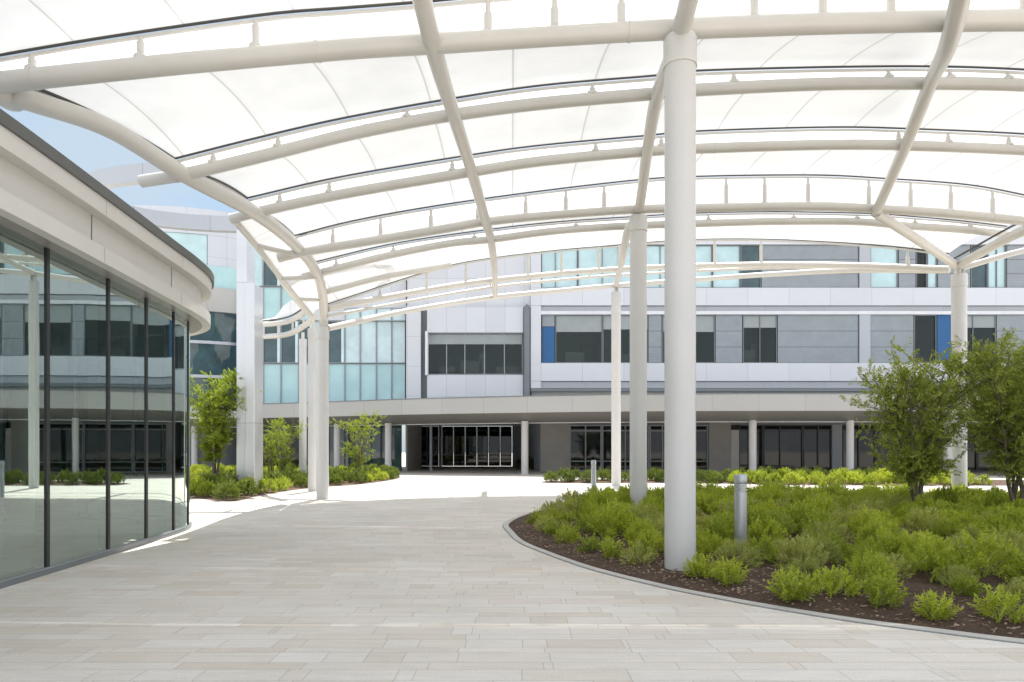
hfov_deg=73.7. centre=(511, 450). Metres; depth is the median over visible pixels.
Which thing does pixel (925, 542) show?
groundcover shrub
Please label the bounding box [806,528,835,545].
groundcover shrub
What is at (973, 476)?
yellow shrub
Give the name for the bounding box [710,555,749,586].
groundcover shrub
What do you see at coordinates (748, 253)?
window
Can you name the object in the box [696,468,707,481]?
hedge shrub
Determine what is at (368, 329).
window
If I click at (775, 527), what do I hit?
groundcover shrub
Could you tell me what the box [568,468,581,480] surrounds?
hedge shrub
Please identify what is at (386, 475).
border shrub
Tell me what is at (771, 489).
groundcover shrub
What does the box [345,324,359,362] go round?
window
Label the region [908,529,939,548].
groundcover shrub
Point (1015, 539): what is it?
groundcover shrub
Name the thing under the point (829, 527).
groundcover shrub
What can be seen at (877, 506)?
groundcover shrub
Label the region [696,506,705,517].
groundcover shrub
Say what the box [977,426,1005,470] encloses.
window
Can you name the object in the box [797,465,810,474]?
hedge shrub
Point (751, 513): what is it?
groundcover shrub
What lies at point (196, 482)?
border shrub
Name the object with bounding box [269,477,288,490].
border shrub
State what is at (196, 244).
ribbon window
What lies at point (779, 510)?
groundcover shrub
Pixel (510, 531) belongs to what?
island bed kerb
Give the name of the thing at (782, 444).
window
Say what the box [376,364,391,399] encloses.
window
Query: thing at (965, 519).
groundcover shrub
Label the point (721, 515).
groundcover shrub
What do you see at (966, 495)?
groundcover shrub
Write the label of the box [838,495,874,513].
groundcover shrub
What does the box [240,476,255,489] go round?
border shrub
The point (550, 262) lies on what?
window
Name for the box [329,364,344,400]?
window
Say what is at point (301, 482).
border shrub
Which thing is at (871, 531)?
groundcover shrub
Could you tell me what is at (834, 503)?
groundcover shrub
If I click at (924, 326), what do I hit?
window
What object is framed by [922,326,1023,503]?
tree
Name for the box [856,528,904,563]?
groundcover shrub
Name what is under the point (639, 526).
groundcover shrub
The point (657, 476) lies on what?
hedge shrub
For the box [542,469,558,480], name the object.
hedge shrub
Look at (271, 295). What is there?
window
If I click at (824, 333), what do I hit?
office block
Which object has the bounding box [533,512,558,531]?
groundcover shrub
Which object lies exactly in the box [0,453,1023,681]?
plaza paving
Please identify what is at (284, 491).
corner bed kerb
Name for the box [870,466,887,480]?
hedge shrub
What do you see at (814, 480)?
yellow shrub
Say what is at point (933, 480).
yellow shrub
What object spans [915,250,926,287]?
window
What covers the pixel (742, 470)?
hedge shrub
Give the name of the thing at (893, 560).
groundcover shrub
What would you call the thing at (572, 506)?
groundcover shrub
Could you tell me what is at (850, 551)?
groundcover shrub
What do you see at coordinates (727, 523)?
groundcover shrub
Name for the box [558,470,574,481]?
hedge shrub
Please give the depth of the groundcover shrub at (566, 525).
11.19 m
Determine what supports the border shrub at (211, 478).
on the corner bed soil at (290, 488)
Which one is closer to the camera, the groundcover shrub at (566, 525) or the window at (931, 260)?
the groundcover shrub at (566, 525)
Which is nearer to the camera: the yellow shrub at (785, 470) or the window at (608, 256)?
the yellow shrub at (785, 470)
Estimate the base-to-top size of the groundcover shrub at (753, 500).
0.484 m
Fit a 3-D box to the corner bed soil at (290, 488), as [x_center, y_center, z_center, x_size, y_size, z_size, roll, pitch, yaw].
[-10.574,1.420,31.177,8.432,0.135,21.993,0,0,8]
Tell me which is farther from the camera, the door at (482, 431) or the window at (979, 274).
the door at (482, 431)
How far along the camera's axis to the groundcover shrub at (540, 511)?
14.44 m
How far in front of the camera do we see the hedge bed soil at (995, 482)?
30.06 m
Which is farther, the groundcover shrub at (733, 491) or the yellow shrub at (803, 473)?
the yellow shrub at (803, 473)
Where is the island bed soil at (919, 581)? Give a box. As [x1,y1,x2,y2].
[509,508,1023,638]
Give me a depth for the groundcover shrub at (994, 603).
5.80 m
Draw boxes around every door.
[442,426,452,465]
[454,426,464,465]
[465,426,476,465]
[477,426,487,465]
[489,426,499,465]
[500,426,511,465]
[731,430,738,469]
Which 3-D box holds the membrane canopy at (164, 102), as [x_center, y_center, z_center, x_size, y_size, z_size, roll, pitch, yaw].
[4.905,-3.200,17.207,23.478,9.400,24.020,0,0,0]
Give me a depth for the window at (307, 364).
49.52 m
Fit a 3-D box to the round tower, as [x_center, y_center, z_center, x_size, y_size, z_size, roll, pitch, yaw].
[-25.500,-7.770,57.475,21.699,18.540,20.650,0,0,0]
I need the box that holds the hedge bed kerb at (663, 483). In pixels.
[538,480,865,485]
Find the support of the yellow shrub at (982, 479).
on the hedge bed soil at (995, 482)
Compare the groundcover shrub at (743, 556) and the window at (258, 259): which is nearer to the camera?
the groundcover shrub at (743, 556)
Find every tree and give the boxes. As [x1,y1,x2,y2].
[190,367,261,478]
[263,423,293,472]
[265,416,307,471]
[329,409,386,469]
[839,335,997,502]
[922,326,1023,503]
[952,333,1022,490]
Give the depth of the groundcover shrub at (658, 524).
10.38 m
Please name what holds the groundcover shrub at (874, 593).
on the island bed soil at (919, 581)
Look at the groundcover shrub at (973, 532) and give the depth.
9.90 m
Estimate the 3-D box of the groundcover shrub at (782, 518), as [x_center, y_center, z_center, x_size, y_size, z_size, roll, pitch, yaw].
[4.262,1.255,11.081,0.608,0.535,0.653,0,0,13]
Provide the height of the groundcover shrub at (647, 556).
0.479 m
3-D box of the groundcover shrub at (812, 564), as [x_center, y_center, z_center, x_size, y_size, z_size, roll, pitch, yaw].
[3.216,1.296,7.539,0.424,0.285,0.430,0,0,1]
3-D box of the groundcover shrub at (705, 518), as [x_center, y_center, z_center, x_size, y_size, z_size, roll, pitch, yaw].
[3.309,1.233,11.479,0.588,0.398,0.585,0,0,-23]
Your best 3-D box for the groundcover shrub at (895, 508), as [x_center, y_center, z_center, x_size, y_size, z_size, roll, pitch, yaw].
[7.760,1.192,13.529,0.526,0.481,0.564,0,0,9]
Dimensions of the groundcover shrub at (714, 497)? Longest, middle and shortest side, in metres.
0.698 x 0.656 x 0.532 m
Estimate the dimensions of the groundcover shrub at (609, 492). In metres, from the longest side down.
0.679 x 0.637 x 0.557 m
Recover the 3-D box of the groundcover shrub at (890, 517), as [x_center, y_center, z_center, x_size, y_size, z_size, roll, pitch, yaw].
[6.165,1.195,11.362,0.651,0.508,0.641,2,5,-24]
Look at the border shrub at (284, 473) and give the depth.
26.95 m
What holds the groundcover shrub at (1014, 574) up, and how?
on the island bed soil at (919, 581)
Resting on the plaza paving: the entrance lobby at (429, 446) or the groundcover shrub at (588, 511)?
the entrance lobby at (429, 446)
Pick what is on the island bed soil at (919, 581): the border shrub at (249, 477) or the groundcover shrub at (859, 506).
the groundcover shrub at (859, 506)
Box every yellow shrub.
[727,470,742,482]
[744,469,758,481]
[752,469,770,483]
[769,471,781,482]
[778,467,794,480]
[781,471,801,484]
[791,473,805,482]
[795,470,809,481]
[807,470,826,481]
[807,475,821,483]
[826,469,844,483]
[835,467,856,481]
[845,471,865,482]
[853,469,867,480]
[863,474,878,483]
[872,467,893,482]
[918,475,936,485]
[933,473,950,483]
[967,470,976,482]
[967,472,974,483]
[975,474,992,484]
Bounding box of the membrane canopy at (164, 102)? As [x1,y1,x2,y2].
[0,0,1023,570]
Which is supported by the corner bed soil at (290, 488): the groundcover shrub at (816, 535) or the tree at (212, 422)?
the tree at (212, 422)
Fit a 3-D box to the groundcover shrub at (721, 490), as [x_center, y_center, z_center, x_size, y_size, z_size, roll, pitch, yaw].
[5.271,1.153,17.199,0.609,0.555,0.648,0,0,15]
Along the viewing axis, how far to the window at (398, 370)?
49.52 m
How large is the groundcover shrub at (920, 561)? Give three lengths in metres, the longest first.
0.771 x 0.756 x 0.470 m
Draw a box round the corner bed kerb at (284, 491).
[190,476,401,501]
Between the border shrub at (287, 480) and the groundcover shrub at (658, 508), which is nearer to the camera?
the groundcover shrub at (658, 508)
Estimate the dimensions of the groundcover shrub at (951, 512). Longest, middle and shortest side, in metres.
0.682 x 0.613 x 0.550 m
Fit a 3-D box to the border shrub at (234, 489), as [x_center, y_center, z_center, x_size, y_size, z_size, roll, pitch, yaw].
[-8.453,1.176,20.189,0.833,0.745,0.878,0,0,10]
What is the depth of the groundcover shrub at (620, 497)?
15.93 m
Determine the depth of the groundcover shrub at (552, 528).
11.66 m
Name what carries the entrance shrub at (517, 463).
on the plaza paving
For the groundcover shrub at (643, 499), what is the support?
on the island bed soil at (919, 581)
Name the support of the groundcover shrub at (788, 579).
on the island bed soil at (919, 581)
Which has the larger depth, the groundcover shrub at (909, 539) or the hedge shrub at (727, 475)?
the hedge shrub at (727, 475)
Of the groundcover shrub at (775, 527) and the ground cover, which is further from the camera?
the ground cover
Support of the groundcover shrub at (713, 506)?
on the island bed soil at (919, 581)
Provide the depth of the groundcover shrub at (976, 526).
10.29 m
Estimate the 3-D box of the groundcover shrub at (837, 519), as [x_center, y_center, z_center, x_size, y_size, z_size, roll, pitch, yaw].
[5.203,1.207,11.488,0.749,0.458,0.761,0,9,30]
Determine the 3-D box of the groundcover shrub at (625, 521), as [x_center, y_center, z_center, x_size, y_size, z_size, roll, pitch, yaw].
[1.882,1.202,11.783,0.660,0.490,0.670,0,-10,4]
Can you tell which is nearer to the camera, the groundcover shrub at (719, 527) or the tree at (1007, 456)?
the groundcover shrub at (719, 527)
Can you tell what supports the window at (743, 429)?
in the office block
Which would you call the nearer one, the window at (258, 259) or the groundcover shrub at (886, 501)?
the groundcover shrub at (886, 501)
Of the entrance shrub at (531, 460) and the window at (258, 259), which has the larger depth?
the entrance shrub at (531, 460)
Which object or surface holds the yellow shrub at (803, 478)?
on the hedge bed soil at (995, 482)
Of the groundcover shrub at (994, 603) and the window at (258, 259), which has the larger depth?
the window at (258, 259)
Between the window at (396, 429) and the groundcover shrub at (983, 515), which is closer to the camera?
the groundcover shrub at (983, 515)
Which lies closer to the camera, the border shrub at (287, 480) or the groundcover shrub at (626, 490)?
the groundcover shrub at (626, 490)
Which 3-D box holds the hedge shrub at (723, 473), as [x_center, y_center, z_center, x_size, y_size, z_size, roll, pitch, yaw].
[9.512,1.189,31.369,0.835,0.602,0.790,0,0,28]
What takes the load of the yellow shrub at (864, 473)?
on the hedge bed soil at (995, 482)
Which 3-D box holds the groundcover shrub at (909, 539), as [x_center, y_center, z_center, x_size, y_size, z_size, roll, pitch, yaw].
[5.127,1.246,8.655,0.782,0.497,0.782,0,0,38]
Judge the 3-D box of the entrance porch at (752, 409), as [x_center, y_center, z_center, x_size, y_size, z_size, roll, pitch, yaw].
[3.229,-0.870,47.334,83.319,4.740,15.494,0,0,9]
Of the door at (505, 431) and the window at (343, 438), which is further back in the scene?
the door at (505, 431)
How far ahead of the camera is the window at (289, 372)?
49.52 m
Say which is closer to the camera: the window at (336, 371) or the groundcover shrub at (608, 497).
the groundcover shrub at (608, 497)
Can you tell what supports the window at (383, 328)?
in the teal glass wing
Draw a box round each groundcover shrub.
[525,510,547,524]
[532,506,546,517]
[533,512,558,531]
[541,501,559,510]
[541,514,559,525]
[544,520,564,534]
[545,508,562,520]
[551,500,563,508]
[553,525,580,543]
[555,487,578,505]
[556,522,579,536]
[559,498,583,516]
[559,510,578,522]
[562,491,583,502]
[573,495,589,505]
[573,504,593,519]
[575,511,595,526]
[575,512,608,534]
[575,532,604,552]
[578,503,612,520]
[580,491,599,500]
[582,495,597,507]
[584,484,604,495]
[584,487,620,507]
[585,496,635,536]
[599,536,625,558]
[600,486,619,495]
[600,488,618,497]
[601,527,618,539]
[606,509,635,531]
[611,490,633,505]
[618,486,627,495]
[619,538,658,565]
[622,483,629,501]
[623,517,657,545]
[626,503,650,519]
[627,525,663,556]
[632,515,663,540]
[635,502,661,517]
[637,513,659,523]
[638,492,663,512]
[639,495,658,510]
[643,500,663,515]
[648,488,663,504]
[682,552,720,578]
[696,492,706,511]
[696,493,709,513]
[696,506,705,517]
[696,519,733,548]
[696,526,719,551]
[696,530,733,556]
[697,513,718,528]
[701,491,725,508]
[701,513,748,541]
[706,495,729,513]
[707,508,733,535]
[707,509,723,518]
[710,485,732,499]
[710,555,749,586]
[711,537,763,567]
[715,500,733,512]
[725,503,759,530]
[728,485,750,498]
[745,534,779,562]
[747,490,770,499]
[747,496,762,505]
[747,499,757,507]
[747,515,787,544]
[748,503,772,520]
[751,507,798,538]
[753,490,773,503]
[756,481,783,495]
[761,510,792,535]
[762,498,780,512]
[764,564,820,601]
[767,489,784,502]
[770,536,792,552]
[773,533,829,569]
[774,506,798,527]
[775,497,793,509]
[778,501,815,534]
[783,556,822,577]
[786,487,810,499]
[787,488,816,503]
[791,496,821,510]
[794,501,834,523]
[796,531,843,563]
[797,509,837,535]
[798,508,843,528]
[799,516,854,544]
[800,491,837,516]
[800,517,831,537]
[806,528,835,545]
[807,564,863,598]
[813,496,844,513]
[821,531,856,558]
[829,506,859,527]
[837,540,887,566]
[837,547,899,592]
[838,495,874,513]
[844,503,872,523]
[845,500,870,515]
[845,505,892,536]
[849,518,888,551]
[855,516,905,540]
[855,524,891,545]
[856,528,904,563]
[859,497,891,514]
[859,565,910,608]
[862,508,902,532]
[864,494,893,511]
[873,551,912,578]
[880,490,908,508]
[885,528,944,557]
[890,500,913,518]
[893,502,929,521]
[898,513,927,527]
[899,536,961,570]
[902,505,947,533]
[902,542,979,582]
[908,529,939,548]
[909,589,964,620]
[911,493,936,509]
[926,498,951,514]
[929,483,960,504]
[929,516,964,536]
[930,501,971,520]
[932,507,967,532]
[936,527,1023,582]
[936,563,980,587]
[939,536,990,568]
[946,571,985,595]
[947,507,983,532]
[947,532,976,548]
[952,492,984,506]
[952,523,983,541]
[953,521,996,537]
[958,492,994,508]
[962,502,985,516]
[966,583,1023,623]
[969,502,992,512]
[972,507,1002,527]
[973,527,1023,552]
[978,504,1005,518]
[978,542,1015,565]
[981,490,1009,509]
[981,503,1023,527]
[982,512,1013,533]
[986,523,1023,545]
[994,498,1023,510]
[994,576,1023,602]
[1006,552,1023,580]
[1007,520,1023,538]
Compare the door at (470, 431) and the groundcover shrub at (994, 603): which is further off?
the door at (470, 431)
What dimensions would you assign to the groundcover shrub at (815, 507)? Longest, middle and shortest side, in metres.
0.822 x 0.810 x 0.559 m
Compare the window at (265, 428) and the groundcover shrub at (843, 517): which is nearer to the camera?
the groundcover shrub at (843, 517)
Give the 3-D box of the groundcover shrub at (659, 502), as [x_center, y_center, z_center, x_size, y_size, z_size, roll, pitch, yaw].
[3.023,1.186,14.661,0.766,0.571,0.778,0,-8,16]
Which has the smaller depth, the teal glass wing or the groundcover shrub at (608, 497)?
the groundcover shrub at (608, 497)
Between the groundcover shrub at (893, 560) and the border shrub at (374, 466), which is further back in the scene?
the border shrub at (374, 466)
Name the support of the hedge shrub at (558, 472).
on the hedge bed soil at (995, 482)
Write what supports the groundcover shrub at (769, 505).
on the island bed soil at (919, 581)
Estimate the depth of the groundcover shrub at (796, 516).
11.26 m
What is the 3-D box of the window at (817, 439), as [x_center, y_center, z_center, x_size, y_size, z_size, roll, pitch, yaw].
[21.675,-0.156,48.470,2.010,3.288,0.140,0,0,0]
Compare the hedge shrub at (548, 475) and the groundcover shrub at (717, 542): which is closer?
the groundcover shrub at (717, 542)
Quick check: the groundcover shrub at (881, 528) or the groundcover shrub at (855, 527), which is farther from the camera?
the groundcover shrub at (855, 527)
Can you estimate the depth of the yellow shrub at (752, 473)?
30.31 m
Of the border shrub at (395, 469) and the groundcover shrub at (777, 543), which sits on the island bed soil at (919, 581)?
the groundcover shrub at (777, 543)
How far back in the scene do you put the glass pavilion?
10.90 m
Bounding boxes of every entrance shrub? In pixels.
[515,458,530,467]
[516,456,533,468]
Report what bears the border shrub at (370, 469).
on the corner bed soil at (290, 488)
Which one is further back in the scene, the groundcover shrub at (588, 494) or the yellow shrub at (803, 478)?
the yellow shrub at (803, 478)
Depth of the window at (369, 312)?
49.30 m
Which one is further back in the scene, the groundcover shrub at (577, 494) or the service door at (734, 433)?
the service door at (734, 433)
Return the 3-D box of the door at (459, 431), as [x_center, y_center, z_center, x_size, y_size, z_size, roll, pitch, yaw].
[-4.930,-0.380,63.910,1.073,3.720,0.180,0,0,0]
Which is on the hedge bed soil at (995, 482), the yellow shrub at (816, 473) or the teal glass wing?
the yellow shrub at (816, 473)
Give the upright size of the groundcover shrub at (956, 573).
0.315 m
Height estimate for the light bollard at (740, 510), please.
1.168 m
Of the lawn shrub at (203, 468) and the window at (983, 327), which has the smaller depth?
the lawn shrub at (203, 468)
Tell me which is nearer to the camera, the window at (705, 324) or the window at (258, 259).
the window at (705, 324)
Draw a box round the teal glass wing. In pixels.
[255,233,406,470]
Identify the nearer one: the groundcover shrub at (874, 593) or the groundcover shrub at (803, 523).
the groundcover shrub at (874, 593)
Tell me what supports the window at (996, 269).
in the office block
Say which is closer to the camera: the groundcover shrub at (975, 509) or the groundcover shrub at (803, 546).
the groundcover shrub at (803, 546)
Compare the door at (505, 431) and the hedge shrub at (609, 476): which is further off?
the door at (505, 431)
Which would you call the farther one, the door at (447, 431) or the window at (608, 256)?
the door at (447, 431)
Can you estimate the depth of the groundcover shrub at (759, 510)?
11.72 m
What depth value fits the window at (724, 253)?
48.16 m
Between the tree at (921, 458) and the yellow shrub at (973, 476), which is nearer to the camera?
the tree at (921, 458)
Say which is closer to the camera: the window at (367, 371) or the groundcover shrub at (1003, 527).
the groundcover shrub at (1003, 527)
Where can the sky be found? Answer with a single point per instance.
(89, 150)
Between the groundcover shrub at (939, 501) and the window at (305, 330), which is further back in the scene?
the window at (305, 330)
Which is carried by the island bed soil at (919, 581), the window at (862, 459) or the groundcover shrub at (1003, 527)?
the groundcover shrub at (1003, 527)
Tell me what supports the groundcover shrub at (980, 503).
on the island bed soil at (919, 581)
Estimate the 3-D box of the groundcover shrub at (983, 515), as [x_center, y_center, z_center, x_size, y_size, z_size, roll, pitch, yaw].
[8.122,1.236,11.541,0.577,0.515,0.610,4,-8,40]
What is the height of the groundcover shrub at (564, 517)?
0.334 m
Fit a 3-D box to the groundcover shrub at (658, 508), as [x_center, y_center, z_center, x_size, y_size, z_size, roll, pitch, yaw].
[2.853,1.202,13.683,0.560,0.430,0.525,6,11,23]
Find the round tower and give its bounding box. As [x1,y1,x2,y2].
[134,205,236,467]
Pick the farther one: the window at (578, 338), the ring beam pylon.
the window at (578, 338)
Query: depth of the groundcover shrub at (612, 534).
10.68 m
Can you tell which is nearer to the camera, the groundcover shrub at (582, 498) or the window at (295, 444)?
the groundcover shrub at (582, 498)
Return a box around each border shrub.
[190,474,207,494]
[195,479,215,496]
[200,473,217,491]
[211,468,227,476]
[211,474,237,496]
[211,478,242,499]
[221,470,238,481]
[237,477,261,495]
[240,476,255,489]
[254,476,278,492]
[264,469,283,487]
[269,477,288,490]
[276,470,290,483]
[277,475,292,487]
[283,467,298,481]
[283,468,296,480]
[287,462,297,469]
[289,472,303,484]
[293,474,307,486]
[329,467,347,481]
[329,473,342,484]
[347,470,364,482]
[348,466,368,482]
[363,466,377,474]
[366,470,376,479]
[367,473,374,481]
[369,463,380,471]
[375,472,384,480]
[381,467,395,473]
[382,471,389,479]
[384,470,395,478]
[389,466,399,475]
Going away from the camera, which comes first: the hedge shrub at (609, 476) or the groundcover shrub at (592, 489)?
the groundcover shrub at (592, 489)
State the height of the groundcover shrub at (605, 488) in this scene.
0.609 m
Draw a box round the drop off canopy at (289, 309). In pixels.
[263,300,317,490]
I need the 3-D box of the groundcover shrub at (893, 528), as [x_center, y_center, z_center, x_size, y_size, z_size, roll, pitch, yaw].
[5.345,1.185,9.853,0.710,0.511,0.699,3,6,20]
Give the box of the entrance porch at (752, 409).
[190,393,992,473]
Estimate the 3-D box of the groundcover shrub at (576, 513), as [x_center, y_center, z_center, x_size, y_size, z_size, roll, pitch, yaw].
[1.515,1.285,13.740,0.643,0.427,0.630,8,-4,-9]
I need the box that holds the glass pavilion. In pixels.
[0,108,213,588]
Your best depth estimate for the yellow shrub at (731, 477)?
30.34 m
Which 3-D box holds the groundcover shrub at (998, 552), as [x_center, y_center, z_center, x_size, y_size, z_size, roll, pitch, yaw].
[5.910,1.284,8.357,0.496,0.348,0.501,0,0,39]
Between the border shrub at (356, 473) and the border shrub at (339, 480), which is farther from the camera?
the border shrub at (356, 473)
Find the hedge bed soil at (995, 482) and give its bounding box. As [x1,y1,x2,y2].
[542,479,1023,485]
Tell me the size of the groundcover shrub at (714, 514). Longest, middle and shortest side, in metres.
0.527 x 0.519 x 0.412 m
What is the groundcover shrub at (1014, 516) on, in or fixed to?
on the island bed soil at (919, 581)
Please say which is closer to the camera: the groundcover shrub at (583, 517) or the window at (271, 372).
the groundcover shrub at (583, 517)
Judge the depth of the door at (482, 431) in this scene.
63.94 m
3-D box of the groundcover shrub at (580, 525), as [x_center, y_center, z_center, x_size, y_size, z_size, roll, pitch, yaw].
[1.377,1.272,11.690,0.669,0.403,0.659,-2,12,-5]
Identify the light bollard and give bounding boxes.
[591,460,595,488]
[734,474,746,550]
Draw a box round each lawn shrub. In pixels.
[190,463,198,472]
[192,468,202,474]
[196,465,206,473]
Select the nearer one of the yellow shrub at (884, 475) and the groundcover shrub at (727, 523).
the groundcover shrub at (727, 523)
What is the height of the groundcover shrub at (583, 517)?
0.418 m
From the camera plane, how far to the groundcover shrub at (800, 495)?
15.62 m
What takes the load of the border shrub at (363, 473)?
on the corner bed soil at (290, 488)
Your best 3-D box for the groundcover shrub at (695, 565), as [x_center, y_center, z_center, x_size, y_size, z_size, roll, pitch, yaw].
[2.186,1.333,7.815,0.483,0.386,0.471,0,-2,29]
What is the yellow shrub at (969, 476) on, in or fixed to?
on the hedge bed soil at (995, 482)
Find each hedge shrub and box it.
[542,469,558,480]
[544,471,557,481]
[556,466,571,479]
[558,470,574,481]
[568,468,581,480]
[580,470,598,481]
[596,467,608,480]
[607,472,623,479]
[621,472,628,480]
[647,467,659,480]
[653,469,663,481]
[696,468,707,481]
[706,470,723,482]
[713,471,726,480]
[724,470,733,481]
[733,466,745,473]
[761,465,777,479]
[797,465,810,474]
[809,465,827,475]
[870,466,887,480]
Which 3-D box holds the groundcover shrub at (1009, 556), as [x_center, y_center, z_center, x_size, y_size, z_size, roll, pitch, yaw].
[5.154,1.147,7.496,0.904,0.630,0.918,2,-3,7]
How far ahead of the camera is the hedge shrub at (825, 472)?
31.16 m
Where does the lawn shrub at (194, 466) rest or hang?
on the lawn bed soil
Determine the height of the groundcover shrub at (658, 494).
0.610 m
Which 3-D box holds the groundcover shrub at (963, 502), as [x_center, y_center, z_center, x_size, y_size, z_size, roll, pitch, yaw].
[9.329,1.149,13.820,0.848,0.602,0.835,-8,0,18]
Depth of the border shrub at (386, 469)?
35.68 m
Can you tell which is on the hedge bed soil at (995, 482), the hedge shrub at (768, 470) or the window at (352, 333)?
the hedge shrub at (768, 470)
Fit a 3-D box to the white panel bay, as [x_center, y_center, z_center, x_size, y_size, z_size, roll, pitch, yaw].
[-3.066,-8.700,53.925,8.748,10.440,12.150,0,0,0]
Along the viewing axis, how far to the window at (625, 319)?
48.16 m
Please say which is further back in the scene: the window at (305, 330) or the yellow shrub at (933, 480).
the window at (305, 330)
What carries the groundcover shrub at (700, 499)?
on the island bed soil at (919, 581)
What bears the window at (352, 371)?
in the teal glass wing
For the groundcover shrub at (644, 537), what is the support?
on the island bed soil at (919, 581)
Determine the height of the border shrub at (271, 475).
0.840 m
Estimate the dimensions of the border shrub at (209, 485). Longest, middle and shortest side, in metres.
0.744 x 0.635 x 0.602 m
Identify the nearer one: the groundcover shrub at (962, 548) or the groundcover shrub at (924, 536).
the groundcover shrub at (962, 548)
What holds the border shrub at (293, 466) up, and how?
on the corner bed soil at (290, 488)
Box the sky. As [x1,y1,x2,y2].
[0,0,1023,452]
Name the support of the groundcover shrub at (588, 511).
on the island bed soil at (919, 581)
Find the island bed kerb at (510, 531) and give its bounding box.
[502,510,1023,643]
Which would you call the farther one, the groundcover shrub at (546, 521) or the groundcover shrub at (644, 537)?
the groundcover shrub at (546, 521)
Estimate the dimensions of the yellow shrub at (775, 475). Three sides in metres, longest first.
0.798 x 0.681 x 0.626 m
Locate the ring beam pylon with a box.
[88,163,401,488]
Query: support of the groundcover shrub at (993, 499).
on the island bed soil at (919, 581)
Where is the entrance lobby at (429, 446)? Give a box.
[405,424,540,470]
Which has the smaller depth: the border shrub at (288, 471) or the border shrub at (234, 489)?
the border shrub at (234, 489)
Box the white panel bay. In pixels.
[406,254,529,397]
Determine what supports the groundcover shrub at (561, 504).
on the island bed soil at (919, 581)
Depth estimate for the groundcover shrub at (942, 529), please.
10.89 m
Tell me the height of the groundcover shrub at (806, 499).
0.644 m
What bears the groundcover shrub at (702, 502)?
on the island bed soil at (919, 581)
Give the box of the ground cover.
[604,479,1021,502]
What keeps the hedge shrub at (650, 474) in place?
on the hedge bed soil at (995, 482)
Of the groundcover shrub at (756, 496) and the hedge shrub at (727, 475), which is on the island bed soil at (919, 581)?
the groundcover shrub at (756, 496)
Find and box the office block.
[524,220,1023,470]
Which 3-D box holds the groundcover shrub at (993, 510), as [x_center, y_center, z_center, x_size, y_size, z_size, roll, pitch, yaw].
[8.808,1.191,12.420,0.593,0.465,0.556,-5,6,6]
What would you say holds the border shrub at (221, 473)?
on the corner bed soil at (290, 488)
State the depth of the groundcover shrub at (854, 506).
13.63 m
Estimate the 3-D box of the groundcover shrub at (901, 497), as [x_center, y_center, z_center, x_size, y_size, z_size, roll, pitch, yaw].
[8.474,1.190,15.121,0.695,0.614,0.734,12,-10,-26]
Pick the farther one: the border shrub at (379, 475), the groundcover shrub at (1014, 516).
the border shrub at (379, 475)
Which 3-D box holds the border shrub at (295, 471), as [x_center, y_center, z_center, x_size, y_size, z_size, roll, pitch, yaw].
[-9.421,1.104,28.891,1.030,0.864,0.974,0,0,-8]
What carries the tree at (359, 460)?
on the corner bed soil at (290, 488)
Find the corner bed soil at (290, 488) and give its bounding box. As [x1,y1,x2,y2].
[190,476,399,501]
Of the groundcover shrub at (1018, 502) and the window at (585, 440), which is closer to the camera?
the groundcover shrub at (1018, 502)
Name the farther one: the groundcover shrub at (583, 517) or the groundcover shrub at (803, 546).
the groundcover shrub at (583, 517)
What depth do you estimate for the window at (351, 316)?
49.30 m
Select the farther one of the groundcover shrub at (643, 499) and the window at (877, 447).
the window at (877, 447)
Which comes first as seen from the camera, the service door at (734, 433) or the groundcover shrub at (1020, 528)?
the groundcover shrub at (1020, 528)
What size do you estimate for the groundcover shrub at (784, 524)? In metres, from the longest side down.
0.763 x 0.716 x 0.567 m
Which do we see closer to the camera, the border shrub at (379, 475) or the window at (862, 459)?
the border shrub at (379, 475)
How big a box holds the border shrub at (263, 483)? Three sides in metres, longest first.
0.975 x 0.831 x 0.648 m
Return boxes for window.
[165,232,206,264]
[255,250,262,286]
[263,260,280,286]
[263,287,280,320]
[263,321,280,362]
[263,364,280,402]
[263,425,290,466]
[281,287,298,320]
[281,321,298,362]
[281,364,298,402]
[291,426,307,466]
[299,321,310,362]
[307,364,307,401]
[328,321,344,362]
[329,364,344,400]
[329,426,360,467]
[345,308,359,320]
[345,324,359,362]
[345,364,359,400]
[360,309,375,320]
[360,321,375,362]
[360,364,375,399]
[361,426,380,465]
[376,308,391,320]
[376,321,391,362]
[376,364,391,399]
[381,425,401,470]
[392,308,404,320]
[392,321,404,362]
[392,364,404,398]
[429,333,522,374]
[541,249,577,287]
[555,315,601,362]
[570,425,601,470]
[578,245,629,287]
[602,425,648,470]
[603,315,647,362]
[647,245,711,287]
[649,425,707,470]
[662,315,714,362]
[712,245,739,287]
[739,425,762,470]
[740,245,760,287]
[742,315,776,362]
[763,425,802,470]
[803,425,831,470]
[842,425,875,470]
[871,245,897,287]
[876,425,926,468]
[913,315,935,362]
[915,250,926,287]
[927,253,936,287]
[931,425,976,470]
[967,315,995,362]
[970,245,987,287]
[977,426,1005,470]
[988,245,1005,287]
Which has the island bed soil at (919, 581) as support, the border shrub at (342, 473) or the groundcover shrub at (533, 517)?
the groundcover shrub at (533, 517)
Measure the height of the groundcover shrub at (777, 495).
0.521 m
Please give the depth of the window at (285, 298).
49.52 m
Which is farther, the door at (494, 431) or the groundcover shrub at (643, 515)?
the door at (494, 431)
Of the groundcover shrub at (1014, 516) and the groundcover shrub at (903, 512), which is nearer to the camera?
the groundcover shrub at (1014, 516)
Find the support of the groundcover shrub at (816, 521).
on the island bed soil at (919, 581)
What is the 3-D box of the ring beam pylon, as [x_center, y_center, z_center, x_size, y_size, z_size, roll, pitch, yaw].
[-8.600,-3.410,22.215,10.040,9.820,5.170,0,0,0]
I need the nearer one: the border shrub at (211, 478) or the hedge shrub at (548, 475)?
the border shrub at (211, 478)

